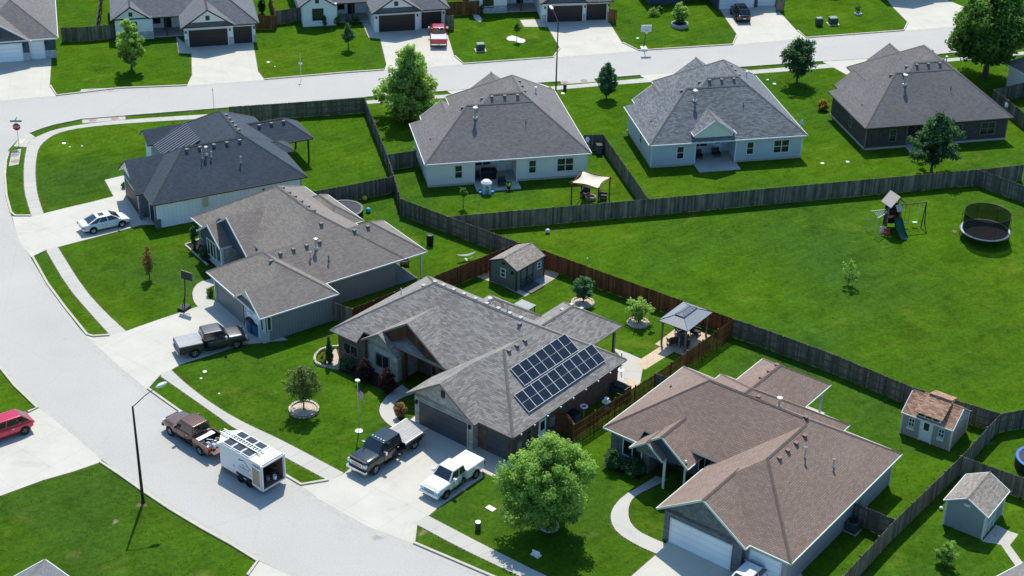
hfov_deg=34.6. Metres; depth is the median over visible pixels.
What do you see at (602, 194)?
patio chair
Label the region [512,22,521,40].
tree
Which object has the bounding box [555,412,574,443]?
fence
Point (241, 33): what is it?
garage door
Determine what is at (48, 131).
verge soil
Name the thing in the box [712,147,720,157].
patio chair
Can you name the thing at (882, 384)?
fence
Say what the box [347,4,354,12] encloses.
door
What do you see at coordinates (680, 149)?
window
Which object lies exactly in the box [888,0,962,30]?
driveway
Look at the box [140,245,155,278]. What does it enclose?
tree
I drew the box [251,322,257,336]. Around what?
wheelie bin
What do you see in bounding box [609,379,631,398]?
patio swing
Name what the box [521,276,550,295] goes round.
patio
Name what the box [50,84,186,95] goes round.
kerb
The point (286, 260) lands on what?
house
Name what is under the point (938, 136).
tree
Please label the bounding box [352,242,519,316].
fence
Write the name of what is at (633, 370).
patio
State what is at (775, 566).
garage door
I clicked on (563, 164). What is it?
window
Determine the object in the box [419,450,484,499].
pickup truck
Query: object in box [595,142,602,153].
wheelie bin
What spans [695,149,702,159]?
patio chair
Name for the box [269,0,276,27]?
fence
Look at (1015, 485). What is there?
fence
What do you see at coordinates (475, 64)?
gutter pan
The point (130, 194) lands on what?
garage door
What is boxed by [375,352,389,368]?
window
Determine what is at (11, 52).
garage door
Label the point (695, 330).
patio chair
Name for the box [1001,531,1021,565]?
garden path
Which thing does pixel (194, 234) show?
shrub
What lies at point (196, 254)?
bed edging
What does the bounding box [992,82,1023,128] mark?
fence
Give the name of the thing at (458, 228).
fence
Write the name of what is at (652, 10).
shrub
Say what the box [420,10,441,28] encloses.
garage door
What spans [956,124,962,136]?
window
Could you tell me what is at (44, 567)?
house
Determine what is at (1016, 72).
house
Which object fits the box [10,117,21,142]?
stop sign
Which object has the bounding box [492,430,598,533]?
tree
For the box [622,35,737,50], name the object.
kerb
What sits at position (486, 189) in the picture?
playhouse
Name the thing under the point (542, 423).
door
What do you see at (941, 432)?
window
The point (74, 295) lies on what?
verge soil
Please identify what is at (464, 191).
tree
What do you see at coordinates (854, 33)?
kerb
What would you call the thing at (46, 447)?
driveway
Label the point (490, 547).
verge soil
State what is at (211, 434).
tool box
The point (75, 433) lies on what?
gutter pan
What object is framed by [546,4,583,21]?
garage door
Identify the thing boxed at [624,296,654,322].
tree
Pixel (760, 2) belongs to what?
garage door
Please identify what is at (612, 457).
shrub
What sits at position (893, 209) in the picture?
play set
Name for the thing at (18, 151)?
storm inlet slab
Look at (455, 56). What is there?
kerb
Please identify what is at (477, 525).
utility pedestal
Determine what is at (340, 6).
window
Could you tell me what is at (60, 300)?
kerb
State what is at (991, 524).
door
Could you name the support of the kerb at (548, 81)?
on the lawn
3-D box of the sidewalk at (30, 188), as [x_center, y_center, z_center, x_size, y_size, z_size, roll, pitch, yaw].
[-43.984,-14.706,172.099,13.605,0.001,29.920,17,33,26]
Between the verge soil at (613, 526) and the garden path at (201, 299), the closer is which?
the verge soil at (613, 526)
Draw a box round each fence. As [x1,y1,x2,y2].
[60,24,115,41]
[95,0,102,25]
[229,98,400,208]
[255,15,275,28]
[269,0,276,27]
[274,8,300,23]
[312,175,393,200]
[333,302,353,322]
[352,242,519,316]
[387,150,416,169]
[400,199,518,250]
[445,0,478,14]
[445,15,453,28]
[448,170,976,229]
[520,243,734,330]
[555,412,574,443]
[573,318,733,442]
[584,134,648,199]
[608,9,616,22]
[655,373,666,386]
[731,319,1000,433]
[775,0,784,11]
[841,413,999,575]
[852,503,895,540]
[958,455,1023,498]
[974,169,1023,202]
[979,164,1023,180]
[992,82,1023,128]
[998,410,1023,433]
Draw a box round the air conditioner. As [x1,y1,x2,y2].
[843,516,861,535]
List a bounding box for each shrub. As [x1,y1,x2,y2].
[189,226,198,248]
[198,245,209,260]
[206,287,214,296]
[322,15,327,26]
[325,336,333,363]
[334,15,340,24]
[338,357,354,371]
[352,16,359,23]
[355,357,375,383]
[378,366,396,393]
[393,402,407,418]
[479,4,483,15]
[604,448,623,469]
[619,455,647,478]
[647,7,660,15]
[657,6,663,12]
[817,99,828,110]
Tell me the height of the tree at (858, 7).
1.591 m
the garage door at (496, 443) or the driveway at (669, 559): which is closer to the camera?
the driveway at (669, 559)
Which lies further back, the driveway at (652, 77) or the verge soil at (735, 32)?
the verge soil at (735, 32)
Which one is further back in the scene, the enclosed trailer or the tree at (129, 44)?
the tree at (129, 44)
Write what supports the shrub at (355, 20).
on the lawn
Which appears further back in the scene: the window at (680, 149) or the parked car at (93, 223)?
the window at (680, 149)
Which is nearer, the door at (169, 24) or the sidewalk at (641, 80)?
the sidewalk at (641, 80)
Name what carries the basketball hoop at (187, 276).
on the lawn
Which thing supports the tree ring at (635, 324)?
on the lawn
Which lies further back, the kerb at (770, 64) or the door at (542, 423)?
the kerb at (770, 64)
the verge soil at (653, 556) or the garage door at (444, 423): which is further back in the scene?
the garage door at (444, 423)
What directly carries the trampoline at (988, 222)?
on the lawn
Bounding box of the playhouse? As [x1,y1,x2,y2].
[478,179,493,194]
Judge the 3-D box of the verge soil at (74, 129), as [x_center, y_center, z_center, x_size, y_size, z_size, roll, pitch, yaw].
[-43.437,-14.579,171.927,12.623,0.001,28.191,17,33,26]
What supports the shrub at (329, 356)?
on the gravel bed at (336, 361)
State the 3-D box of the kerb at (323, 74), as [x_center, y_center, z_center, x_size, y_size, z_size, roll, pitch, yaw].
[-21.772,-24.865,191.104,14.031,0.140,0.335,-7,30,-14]
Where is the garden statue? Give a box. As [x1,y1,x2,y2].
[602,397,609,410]
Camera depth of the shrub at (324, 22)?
204.66 m
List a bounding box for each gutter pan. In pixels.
[0,27,953,101]
[1,192,486,575]
[1,364,301,575]
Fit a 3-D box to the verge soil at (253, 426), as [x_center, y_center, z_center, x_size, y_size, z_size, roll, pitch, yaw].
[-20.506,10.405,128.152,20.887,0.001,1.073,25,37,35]
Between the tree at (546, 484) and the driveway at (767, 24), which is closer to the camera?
the tree at (546, 484)
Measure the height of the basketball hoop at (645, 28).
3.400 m
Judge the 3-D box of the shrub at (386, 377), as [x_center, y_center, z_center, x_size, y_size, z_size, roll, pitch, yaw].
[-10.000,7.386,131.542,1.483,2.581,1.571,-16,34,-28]
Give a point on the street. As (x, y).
(52, 360)
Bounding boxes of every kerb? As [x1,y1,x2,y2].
[0,366,38,412]
[4,151,31,215]
[30,107,228,132]
[32,249,109,336]
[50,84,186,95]
[99,461,258,575]
[147,374,328,485]
[264,69,383,79]
[367,90,447,96]
[413,522,494,575]
[454,48,559,63]
[538,80,559,82]
[594,74,640,78]
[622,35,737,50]
[739,60,822,67]
[797,22,907,37]
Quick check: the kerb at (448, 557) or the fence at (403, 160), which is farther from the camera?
the fence at (403, 160)
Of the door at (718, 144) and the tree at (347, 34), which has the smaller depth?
the door at (718, 144)
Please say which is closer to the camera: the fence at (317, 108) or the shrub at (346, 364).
the shrub at (346, 364)
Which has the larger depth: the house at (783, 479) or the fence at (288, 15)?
the fence at (288, 15)
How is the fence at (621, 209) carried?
on the lawn
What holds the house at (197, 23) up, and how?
on the lawn
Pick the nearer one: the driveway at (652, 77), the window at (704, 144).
the window at (704, 144)
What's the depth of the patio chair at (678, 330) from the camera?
140.73 m
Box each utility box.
[474,42,486,52]
[815,17,823,25]
[826,16,839,25]
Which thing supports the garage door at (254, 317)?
in the house at (286, 260)
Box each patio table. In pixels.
[481,167,496,179]
[679,334,689,339]
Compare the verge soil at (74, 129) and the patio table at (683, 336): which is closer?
the patio table at (683, 336)
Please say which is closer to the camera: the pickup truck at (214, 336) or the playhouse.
the pickup truck at (214, 336)
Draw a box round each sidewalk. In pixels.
[24,114,206,215]
[47,247,124,334]
[161,370,342,480]
[367,94,450,103]
[417,515,545,575]
[550,78,650,89]
[747,64,832,73]
[945,52,1023,61]
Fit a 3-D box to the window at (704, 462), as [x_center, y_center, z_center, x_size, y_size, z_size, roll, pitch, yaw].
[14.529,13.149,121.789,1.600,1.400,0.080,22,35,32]
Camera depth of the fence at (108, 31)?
198.67 m
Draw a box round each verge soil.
[0,459,101,496]
[12,175,142,256]
[23,114,201,213]
[35,119,193,212]
[45,251,108,333]
[58,247,125,330]
[84,300,288,369]
[160,376,323,478]
[172,370,343,473]
[175,36,263,83]
[191,278,210,306]
[304,415,514,542]
[362,24,453,69]
[378,384,401,426]
[417,525,518,575]
[430,516,547,575]
[520,19,621,56]
[560,82,648,89]
[609,475,655,553]
[628,479,667,542]
[630,541,802,575]
[720,10,793,44]
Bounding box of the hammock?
[456,251,476,260]
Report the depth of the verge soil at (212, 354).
138.36 m
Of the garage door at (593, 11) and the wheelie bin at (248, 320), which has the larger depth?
the garage door at (593, 11)
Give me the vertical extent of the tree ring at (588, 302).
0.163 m
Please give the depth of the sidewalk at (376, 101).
184.65 m
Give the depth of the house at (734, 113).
172.02 m
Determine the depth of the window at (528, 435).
124.61 m
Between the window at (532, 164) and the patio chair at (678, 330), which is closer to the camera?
the patio chair at (678, 330)
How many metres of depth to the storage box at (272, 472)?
121.06 m
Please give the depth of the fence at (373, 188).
162.25 m
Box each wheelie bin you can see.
[244,316,253,333]
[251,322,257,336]
[569,409,581,423]
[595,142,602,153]
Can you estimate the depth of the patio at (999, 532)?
117.33 m
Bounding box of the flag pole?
[355,379,362,432]
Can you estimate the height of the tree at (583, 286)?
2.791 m
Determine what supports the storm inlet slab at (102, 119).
on the lawn
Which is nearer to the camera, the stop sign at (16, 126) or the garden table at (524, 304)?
the garden table at (524, 304)
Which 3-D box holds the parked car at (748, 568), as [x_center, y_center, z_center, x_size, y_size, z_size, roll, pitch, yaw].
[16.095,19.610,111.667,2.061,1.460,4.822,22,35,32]
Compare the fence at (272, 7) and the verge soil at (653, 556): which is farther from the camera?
the fence at (272, 7)
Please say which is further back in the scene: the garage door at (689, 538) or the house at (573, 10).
the house at (573, 10)
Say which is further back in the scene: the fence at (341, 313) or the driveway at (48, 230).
the driveway at (48, 230)
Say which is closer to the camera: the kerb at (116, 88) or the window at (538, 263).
the window at (538, 263)
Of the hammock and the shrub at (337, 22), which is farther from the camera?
the shrub at (337, 22)
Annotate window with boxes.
[153,18,160,23]
[206,237,216,260]
[260,320,263,331]
[266,317,271,331]
[312,8,323,20]
[337,4,343,9]
[343,341,357,358]
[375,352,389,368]
[431,365,436,375]
[454,165,462,178]
[475,162,490,165]
[483,0,493,7]
[500,268,505,277]
[525,427,531,442]
[528,160,536,173]
[537,261,541,269]
[556,157,573,171]
[622,438,641,459]
[676,146,684,159]
[696,143,707,146]
[698,458,711,469]
[746,141,754,154]
[772,139,789,152]
[848,115,852,127]
[888,128,896,141]
[908,417,914,427]
[938,428,944,438]
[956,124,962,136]
[979,121,996,134]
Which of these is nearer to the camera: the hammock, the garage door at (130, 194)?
the hammock
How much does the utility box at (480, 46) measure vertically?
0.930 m
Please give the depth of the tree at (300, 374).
127.92 m
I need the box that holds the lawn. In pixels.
[0,0,1023,575]
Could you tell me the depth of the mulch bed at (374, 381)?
134.26 m
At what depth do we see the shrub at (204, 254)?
150.48 m
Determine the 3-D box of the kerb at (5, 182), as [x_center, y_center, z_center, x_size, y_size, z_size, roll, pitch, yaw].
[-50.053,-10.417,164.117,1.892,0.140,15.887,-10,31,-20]
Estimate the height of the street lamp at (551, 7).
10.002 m
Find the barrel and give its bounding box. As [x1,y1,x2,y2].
[426,233,433,245]
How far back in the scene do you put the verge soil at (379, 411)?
129.73 m
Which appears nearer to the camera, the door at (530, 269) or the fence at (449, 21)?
the door at (530, 269)
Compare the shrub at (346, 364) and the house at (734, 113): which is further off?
the house at (734, 113)
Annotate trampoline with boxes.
[337,200,362,217]
[959,203,1011,249]
[1014,446,1023,474]
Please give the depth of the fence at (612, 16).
207.69 m
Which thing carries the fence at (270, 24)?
on the lawn
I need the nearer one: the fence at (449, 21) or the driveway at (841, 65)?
the driveway at (841, 65)
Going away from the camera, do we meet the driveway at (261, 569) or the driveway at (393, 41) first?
the driveway at (261, 569)
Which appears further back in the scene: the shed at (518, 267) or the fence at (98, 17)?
the fence at (98, 17)
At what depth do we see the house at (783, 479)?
117.82 m
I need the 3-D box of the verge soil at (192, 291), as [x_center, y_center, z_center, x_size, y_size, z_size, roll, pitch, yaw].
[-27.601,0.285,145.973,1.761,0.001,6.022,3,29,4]
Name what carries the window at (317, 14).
in the house at (390, 15)
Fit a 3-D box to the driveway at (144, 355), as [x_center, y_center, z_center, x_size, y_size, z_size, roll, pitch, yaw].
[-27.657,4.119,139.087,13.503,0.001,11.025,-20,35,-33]
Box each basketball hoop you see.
[177,270,192,311]
[640,25,651,50]
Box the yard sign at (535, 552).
[532,549,539,558]
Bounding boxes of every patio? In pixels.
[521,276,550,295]
[615,349,640,361]
[617,362,642,383]
[982,525,1008,544]
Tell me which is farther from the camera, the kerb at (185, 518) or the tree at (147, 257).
the tree at (147, 257)
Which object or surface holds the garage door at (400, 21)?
in the house at (390, 15)
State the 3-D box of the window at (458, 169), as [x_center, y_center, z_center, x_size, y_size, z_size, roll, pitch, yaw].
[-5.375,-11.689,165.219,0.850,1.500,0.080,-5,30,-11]
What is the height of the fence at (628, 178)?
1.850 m
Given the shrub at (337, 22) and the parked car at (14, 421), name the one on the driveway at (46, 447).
the parked car at (14, 421)
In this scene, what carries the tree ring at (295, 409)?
on the lawn
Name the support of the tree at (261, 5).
on the lawn
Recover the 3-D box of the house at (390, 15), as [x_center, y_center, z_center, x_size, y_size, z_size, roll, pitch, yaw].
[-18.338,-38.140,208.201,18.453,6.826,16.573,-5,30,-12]
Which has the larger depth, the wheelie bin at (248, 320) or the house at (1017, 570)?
the wheelie bin at (248, 320)
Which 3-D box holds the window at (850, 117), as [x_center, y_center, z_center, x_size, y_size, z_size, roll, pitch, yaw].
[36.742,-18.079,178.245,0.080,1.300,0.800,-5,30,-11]
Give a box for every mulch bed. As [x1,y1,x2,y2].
[186,241,216,266]
[338,358,399,392]
[604,448,640,479]
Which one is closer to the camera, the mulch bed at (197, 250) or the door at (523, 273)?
the door at (523, 273)
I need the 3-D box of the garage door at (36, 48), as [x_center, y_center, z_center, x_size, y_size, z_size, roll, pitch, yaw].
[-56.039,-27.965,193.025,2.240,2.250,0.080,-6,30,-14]
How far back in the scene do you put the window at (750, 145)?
171.65 m
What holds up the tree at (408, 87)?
on the lawn
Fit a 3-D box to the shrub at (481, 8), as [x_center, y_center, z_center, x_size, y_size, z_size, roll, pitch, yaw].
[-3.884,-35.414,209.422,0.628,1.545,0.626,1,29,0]
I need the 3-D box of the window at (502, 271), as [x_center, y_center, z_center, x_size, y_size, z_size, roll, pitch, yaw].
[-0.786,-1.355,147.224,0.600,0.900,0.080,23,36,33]
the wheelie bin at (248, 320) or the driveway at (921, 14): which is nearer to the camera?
the wheelie bin at (248, 320)
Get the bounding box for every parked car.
[0,409,34,438]
[76,210,130,233]
[730,3,750,21]
[731,559,769,575]
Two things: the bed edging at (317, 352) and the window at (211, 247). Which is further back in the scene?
the window at (211, 247)
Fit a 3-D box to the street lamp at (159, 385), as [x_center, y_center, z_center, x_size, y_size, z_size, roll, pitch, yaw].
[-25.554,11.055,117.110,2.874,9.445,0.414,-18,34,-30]
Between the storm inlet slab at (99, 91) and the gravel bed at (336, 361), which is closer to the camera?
the gravel bed at (336, 361)
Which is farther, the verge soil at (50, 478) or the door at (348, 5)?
the door at (348, 5)
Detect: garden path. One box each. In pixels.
[192,278,216,307]
[379,385,413,426]
[611,476,665,553]
[625,378,637,389]
[635,347,672,369]
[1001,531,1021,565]
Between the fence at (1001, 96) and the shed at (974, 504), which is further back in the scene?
the fence at (1001, 96)
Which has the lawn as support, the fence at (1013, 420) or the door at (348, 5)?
the fence at (1013, 420)
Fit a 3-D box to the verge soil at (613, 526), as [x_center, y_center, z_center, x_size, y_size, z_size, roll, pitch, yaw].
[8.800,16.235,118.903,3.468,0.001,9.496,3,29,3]
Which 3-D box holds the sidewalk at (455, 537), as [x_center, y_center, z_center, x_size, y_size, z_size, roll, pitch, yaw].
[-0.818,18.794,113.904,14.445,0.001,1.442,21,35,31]
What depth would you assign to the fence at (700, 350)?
131.64 m
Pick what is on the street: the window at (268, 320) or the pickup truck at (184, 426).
the pickup truck at (184, 426)
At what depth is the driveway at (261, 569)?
112.24 m
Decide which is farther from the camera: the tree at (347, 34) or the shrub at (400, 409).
the tree at (347, 34)
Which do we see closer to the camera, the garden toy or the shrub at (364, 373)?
the shrub at (364, 373)
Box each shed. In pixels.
[489,242,545,293]
[899,389,970,450]
[942,471,1009,539]
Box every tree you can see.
[116,18,145,71]
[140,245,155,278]
[257,0,265,13]
[281,364,321,409]
[341,22,355,49]
[372,43,438,122]
[459,187,467,206]
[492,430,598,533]
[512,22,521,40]
[570,275,595,301]
[597,62,618,98]
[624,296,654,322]
[671,1,688,22]
[779,35,818,83]
[841,259,860,283]
[854,3,861,11]
[906,111,966,171]
[933,540,959,565]
[945,0,1023,77]
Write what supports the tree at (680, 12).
on the lawn
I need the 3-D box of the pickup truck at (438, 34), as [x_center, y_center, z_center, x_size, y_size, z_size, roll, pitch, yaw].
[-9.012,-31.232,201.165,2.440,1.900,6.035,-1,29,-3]
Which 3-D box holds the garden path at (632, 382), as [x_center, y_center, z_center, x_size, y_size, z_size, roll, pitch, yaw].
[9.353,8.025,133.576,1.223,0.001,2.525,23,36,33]
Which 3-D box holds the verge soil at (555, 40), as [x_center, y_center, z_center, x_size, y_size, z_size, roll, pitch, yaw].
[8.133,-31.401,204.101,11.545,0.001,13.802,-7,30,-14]
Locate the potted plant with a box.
[506,181,512,189]
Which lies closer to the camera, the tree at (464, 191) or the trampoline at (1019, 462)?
the trampoline at (1019, 462)
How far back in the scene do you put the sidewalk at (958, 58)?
199.59 m
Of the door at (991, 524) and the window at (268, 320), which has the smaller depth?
the door at (991, 524)
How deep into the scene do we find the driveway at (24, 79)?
187.97 m
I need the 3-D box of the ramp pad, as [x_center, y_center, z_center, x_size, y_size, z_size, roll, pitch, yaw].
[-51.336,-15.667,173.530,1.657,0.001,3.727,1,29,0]
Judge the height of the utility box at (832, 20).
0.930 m
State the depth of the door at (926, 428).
127.02 m
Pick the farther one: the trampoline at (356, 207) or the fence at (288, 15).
the fence at (288, 15)
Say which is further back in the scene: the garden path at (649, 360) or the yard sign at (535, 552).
the garden path at (649, 360)
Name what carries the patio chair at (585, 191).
on the lawn
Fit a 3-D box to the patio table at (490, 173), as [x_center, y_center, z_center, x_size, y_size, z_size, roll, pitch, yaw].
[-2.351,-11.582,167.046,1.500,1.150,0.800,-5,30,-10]
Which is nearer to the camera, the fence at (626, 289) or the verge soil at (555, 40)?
the fence at (626, 289)
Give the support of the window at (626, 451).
in the house at (783, 479)
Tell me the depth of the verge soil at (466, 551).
114.59 m
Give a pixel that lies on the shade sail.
(587, 178)
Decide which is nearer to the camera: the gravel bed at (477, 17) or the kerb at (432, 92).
the kerb at (432, 92)
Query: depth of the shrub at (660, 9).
211.42 m
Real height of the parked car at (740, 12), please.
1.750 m
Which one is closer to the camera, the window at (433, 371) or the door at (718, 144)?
the window at (433, 371)
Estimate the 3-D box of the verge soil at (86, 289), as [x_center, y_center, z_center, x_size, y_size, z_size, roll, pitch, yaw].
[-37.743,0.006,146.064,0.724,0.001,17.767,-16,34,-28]
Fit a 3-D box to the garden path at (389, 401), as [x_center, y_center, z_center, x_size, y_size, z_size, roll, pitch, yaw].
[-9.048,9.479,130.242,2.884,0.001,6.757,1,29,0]
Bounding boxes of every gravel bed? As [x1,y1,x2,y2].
[326,348,339,369]
[473,14,481,21]
[477,270,558,295]
[507,35,524,42]
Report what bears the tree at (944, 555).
on the lawn
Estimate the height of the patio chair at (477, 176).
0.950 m
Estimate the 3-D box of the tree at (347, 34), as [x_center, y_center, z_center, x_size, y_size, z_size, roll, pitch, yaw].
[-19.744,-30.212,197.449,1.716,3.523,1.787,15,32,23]
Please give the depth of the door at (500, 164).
168.70 m
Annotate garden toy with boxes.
[883,228,889,234]
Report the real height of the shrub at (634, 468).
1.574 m
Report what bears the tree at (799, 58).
on the lawn
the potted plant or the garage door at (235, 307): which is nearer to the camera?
the garage door at (235, 307)
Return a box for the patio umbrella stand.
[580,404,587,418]
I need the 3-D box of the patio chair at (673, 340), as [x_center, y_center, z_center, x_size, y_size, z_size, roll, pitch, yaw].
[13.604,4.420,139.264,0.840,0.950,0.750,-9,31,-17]
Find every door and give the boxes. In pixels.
[0,43,23,62]
[28,40,45,58]
[124,175,138,214]
[149,204,154,223]
[164,18,171,27]
[187,27,228,46]
[216,282,244,324]
[233,25,253,43]
[246,308,260,338]
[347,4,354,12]
[378,12,415,31]
[418,399,468,447]
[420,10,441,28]
[485,427,509,459]
[497,161,504,170]
[520,268,526,287]
[527,264,533,283]
[538,417,545,442]
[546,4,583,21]
[585,2,607,19]
[668,517,732,570]
[713,142,721,151]
[719,0,753,8]
[749,548,781,575]
[757,0,775,5]
[919,421,931,442]
[985,510,995,534]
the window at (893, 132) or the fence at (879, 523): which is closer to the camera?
the fence at (879, 523)
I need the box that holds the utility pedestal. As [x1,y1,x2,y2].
[475,520,480,530]
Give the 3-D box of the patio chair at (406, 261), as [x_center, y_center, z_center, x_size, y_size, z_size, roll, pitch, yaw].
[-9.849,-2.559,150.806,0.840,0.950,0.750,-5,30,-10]
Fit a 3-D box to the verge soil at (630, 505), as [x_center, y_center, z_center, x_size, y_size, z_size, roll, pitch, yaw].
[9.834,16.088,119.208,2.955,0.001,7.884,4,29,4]
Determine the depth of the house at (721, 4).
214.21 m
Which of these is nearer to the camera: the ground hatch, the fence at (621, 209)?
the ground hatch
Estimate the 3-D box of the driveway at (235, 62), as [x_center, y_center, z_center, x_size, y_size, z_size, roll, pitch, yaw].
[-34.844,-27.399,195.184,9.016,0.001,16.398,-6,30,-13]
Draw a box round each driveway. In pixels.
[0,58,55,100]
[0,408,100,495]
[12,175,154,257]
[84,300,286,388]
[176,36,263,85]
[249,561,289,575]
[302,416,513,543]
[362,21,462,69]
[448,83,548,93]
[520,19,637,57]
[632,541,801,575]
[641,69,745,80]
[720,6,804,44]
[823,59,867,74]
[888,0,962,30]
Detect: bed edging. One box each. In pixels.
[185,239,208,265]
[313,345,339,368]
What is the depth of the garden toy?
158.14 m
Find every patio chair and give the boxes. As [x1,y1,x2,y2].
[400,259,409,265]
[475,170,480,180]
[497,176,506,186]
[580,186,589,196]
[599,190,607,200]
[666,336,678,346]
[674,327,684,335]
[679,338,690,348]
[689,326,700,336]
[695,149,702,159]
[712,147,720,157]
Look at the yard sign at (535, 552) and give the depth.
113.97 m
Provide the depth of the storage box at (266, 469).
121.25 m
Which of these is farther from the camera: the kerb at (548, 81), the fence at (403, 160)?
the kerb at (548, 81)
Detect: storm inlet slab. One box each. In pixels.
[9,149,20,165]
[81,88,118,92]
[82,116,124,122]
[560,79,595,83]
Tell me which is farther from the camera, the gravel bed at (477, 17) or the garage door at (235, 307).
the gravel bed at (477, 17)
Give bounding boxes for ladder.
[220,428,264,454]
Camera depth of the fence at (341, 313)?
141.03 m
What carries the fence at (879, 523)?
on the lawn
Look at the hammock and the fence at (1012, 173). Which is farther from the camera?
the fence at (1012, 173)
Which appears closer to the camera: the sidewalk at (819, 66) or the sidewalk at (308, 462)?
the sidewalk at (308, 462)
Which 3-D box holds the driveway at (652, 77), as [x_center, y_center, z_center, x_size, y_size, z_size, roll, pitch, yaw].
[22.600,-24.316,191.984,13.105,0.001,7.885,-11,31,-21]
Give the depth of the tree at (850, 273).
148.43 m
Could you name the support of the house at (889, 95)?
on the lawn
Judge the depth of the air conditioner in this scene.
117.08 m
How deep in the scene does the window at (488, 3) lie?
209.75 m
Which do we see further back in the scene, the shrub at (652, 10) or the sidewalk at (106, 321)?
the shrub at (652, 10)
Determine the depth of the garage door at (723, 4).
213.47 m
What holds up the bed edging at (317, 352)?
on the lawn
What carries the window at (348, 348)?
in the house at (506, 380)
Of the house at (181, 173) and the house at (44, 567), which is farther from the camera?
the house at (181, 173)
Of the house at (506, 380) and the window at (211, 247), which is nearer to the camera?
the house at (506, 380)
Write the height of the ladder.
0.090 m
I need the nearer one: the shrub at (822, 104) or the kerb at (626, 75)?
the shrub at (822, 104)
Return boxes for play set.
[865,190,926,239]
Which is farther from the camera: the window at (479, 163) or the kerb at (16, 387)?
the window at (479, 163)
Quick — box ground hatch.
[485,505,495,511]
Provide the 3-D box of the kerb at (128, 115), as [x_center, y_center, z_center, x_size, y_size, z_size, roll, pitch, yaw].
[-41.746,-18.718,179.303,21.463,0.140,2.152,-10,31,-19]
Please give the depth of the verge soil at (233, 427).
128.60 m
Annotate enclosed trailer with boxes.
[219,430,285,491]
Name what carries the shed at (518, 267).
on the lawn
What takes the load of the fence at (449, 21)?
on the lawn
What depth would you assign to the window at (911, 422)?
127.47 m
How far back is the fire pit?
163.47 m
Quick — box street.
[0,28,955,575]
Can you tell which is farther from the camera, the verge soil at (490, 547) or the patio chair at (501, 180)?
the patio chair at (501, 180)
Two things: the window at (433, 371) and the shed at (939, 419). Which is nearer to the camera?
the shed at (939, 419)
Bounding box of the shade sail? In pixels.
[569,170,612,203]
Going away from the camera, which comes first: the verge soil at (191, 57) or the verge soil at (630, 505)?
the verge soil at (630, 505)
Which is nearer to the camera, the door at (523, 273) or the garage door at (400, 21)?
the door at (523, 273)
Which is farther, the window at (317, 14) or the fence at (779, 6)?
the fence at (779, 6)
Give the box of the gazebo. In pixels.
[655,301,712,354]
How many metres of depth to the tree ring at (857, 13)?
212.40 m
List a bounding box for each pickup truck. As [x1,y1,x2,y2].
[161,410,220,455]
[172,323,248,357]
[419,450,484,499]
[428,23,447,45]
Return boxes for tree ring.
[288,399,318,418]
[540,521,558,532]
[571,297,594,308]
[627,316,649,328]
[671,20,688,28]
[854,12,861,15]
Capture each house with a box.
[0,0,57,62]
[14,559,68,575]
[109,0,259,47]
[118,110,313,228]
[190,185,427,343]
[294,0,450,31]
[330,276,626,461]
[409,72,591,191]
[469,0,613,21]
[603,358,902,575]
[623,57,807,172]
[645,0,776,8]
[828,43,1013,151]
[997,562,1023,575]
[1005,57,1023,85]
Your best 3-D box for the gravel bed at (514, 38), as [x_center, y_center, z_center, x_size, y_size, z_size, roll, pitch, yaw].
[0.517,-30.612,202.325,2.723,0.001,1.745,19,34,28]
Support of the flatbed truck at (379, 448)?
on the driveway at (390, 498)
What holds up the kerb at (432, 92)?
on the lawn
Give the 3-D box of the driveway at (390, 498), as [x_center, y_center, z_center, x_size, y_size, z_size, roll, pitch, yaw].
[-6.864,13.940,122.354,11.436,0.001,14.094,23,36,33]
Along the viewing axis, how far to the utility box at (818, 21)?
208.31 m
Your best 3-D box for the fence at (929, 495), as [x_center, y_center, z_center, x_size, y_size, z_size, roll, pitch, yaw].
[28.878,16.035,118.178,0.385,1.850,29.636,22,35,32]
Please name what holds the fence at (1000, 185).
on the lawn
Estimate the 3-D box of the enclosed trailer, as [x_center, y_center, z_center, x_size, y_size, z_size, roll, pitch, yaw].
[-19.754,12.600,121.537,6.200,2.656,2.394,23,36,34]
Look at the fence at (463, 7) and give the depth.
209.19 m
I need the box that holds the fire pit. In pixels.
[585,194,595,200]
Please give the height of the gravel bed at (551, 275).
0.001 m
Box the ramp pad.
[14,133,34,146]
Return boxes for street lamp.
[132,382,166,503]
[549,5,558,92]
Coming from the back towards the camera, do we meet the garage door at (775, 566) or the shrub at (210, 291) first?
the shrub at (210, 291)
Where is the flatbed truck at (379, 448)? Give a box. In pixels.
[346,418,428,475]
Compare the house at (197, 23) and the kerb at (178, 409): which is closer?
the kerb at (178, 409)
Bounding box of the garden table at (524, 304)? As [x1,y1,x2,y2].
[515,299,535,312]
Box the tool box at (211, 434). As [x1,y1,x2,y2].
[195,430,215,442]
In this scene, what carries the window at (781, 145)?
in the house at (734, 113)
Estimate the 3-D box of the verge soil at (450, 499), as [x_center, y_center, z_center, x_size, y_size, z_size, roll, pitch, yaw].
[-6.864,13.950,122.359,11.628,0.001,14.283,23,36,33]

